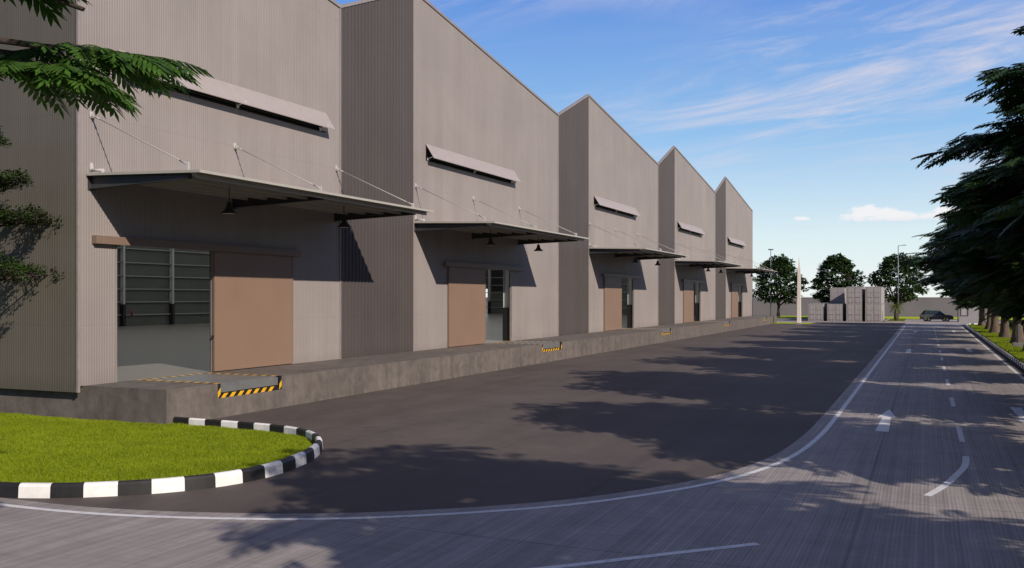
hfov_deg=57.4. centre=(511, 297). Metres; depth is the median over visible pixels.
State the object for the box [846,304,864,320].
shipping container
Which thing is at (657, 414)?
loading yard
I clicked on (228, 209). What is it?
pendant lamp
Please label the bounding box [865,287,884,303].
shipping container
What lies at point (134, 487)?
kerb
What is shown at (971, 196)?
street tree
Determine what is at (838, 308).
door
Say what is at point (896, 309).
palm
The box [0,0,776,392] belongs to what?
warehouse
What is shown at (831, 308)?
door
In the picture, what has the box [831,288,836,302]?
door
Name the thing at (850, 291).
door
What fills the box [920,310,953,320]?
parked car
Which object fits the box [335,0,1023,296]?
sky
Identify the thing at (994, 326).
street tree
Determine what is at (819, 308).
door
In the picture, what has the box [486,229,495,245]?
pendant lamp
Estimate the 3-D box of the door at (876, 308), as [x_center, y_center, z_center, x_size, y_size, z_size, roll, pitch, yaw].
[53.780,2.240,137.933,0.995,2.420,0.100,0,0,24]
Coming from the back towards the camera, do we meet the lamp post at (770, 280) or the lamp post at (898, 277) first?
the lamp post at (770, 280)
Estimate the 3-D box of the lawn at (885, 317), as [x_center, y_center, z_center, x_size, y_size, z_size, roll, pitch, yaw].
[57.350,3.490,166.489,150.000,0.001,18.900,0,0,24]
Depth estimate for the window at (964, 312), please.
134.86 m
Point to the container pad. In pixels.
(790, 319)
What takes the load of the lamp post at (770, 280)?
on the container pad
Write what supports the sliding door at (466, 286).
in the warehouse
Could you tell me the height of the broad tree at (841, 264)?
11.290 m
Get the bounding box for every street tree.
[897,135,1022,317]
[909,249,1010,337]
[911,26,1023,325]
[911,218,1023,351]
[918,242,1023,342]
[919,240,999,332]
[922,96,1023,310]
[933,227,991,328]
[936,283,985,325]
[982,192,1023,238]
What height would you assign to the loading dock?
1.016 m
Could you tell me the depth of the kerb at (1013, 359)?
60.81 m
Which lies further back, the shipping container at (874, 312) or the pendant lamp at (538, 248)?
the shipping container at (874, 312)
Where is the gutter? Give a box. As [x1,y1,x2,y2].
[961,325,1023,375]
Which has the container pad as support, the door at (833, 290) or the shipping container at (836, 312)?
the shipping container at (836, 312)
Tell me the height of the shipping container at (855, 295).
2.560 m
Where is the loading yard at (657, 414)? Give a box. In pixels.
[0,323,902,513]
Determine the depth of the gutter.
58.25 m
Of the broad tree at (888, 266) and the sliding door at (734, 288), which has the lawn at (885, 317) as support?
the broad tree at (888, 266)
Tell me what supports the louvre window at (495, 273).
in the warehouse
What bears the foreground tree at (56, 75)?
on the near verge
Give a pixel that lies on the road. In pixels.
(906, 450)
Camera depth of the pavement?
132.87 m
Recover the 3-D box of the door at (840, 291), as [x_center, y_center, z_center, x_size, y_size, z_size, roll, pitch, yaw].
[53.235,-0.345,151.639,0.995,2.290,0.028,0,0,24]
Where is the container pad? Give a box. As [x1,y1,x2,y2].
[777,318,886,321]
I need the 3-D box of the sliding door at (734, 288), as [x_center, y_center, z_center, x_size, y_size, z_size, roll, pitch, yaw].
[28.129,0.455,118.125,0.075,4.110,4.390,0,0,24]
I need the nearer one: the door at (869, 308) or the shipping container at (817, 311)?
the door at (869, 308)
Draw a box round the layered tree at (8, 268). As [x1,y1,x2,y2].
[0,126,64,284]
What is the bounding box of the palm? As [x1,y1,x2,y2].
[889,302,904,320]
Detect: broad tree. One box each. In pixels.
[753,253,809,317]
[808,253,867,302]
[866,252,928,318]
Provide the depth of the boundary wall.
171.53 m
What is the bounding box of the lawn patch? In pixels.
[771,323,810,323]
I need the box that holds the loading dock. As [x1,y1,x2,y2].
[0,313,776,423]
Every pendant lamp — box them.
[220,187,237,214]
[337,218,350,227]
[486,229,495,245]
[534,236,542,250]
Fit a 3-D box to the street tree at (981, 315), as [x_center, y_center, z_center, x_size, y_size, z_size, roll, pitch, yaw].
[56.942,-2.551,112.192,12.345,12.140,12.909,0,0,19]
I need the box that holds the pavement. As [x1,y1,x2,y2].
[777,319,1000,324]
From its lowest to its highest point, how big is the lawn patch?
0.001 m
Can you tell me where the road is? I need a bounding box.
[0,324,1023,567]
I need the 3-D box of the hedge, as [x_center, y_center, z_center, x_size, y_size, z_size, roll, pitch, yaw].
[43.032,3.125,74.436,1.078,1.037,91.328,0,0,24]
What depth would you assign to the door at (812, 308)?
141.61 m
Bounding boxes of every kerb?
[0,417,322,497]
[779,318,904,323]
[964,324,1023,368]
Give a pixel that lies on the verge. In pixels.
(1001, 347)
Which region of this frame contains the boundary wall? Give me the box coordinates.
[486,297,1023,316]
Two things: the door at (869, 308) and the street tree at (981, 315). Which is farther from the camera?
the door at (869, 308)
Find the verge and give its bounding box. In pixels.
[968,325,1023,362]
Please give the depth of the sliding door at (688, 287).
95.03 m
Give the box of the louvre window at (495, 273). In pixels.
[492,270,502,290]
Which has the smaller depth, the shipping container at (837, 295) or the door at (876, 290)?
the door at (876, 290)
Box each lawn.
[0,416,311,482]
[780,316,1023,319]
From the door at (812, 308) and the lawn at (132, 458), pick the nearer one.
the lawn at (132, 458)
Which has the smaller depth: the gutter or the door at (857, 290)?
the gutter
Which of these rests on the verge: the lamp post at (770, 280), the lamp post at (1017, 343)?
the lamp post at (1017, 343)
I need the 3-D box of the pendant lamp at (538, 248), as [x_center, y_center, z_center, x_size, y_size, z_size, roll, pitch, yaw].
[1.461,-2.990,51.688,0.530,0.840,0.530,0,0,24]
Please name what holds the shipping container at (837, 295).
on the shipping container
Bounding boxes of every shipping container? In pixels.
[808,303,830,320]
[827,303,845,320]
[830,288,845,302]
[846,287,864,303]
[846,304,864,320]
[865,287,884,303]
[865,304,884,320]
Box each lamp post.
[768,249,772,315]
[898,245,905,318]
[1012,318,1023,346]
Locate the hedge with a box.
[1009,319,1023,330]
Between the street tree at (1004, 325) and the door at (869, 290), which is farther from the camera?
the door at (869, 290)
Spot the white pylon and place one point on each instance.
(798, 295)
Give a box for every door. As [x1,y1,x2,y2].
[211,251,292,370]
[448,267,485,346]
[604,277,621,330]
[683,282,693,322]
[731,285,737,317]
[809,304,815,319]
[816,304,822,319]
[828,305,834,319]
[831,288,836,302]
[835,305,841,319]
[837,288,843,301]
[847,287,853,302]
[847,305,853,319]
[854,287,860,302]
[854,305,860,319]
[866,287,872,302]
[866,305,872,319]
[873,287,880,302]
[873,305,880,320]
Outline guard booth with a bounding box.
[957,304,977,321]
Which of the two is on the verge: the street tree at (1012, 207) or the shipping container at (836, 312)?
the street tree at (1012, 207)
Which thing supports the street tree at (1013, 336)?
on the verge
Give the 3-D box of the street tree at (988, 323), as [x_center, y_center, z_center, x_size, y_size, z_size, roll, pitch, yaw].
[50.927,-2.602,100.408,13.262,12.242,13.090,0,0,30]
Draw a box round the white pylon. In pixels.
[796,261,801,323]
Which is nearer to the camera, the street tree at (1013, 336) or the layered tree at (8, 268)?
the layered tree at (8, 268)
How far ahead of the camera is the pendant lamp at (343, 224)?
34.34 m
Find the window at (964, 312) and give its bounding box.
[961,307,967,315]
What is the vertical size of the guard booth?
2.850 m
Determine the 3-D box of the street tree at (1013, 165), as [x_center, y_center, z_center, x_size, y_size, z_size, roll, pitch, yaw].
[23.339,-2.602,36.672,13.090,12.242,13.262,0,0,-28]
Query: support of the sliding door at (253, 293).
in the warehouse
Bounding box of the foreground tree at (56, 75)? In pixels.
[0,0,212,142]
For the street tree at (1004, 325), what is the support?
on the verge
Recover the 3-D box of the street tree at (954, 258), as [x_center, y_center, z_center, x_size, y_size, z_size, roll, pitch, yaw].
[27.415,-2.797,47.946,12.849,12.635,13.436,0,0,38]
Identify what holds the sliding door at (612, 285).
in the warehouse
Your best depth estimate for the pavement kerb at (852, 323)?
129.13 m
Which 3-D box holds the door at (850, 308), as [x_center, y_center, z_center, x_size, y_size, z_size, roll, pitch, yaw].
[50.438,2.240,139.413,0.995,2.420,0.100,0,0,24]
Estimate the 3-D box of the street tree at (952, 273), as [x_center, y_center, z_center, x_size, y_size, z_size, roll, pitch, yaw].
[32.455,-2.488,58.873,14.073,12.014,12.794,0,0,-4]
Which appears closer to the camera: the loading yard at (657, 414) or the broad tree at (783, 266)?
the loading yard at (657, 414)
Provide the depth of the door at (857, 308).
139.01 m

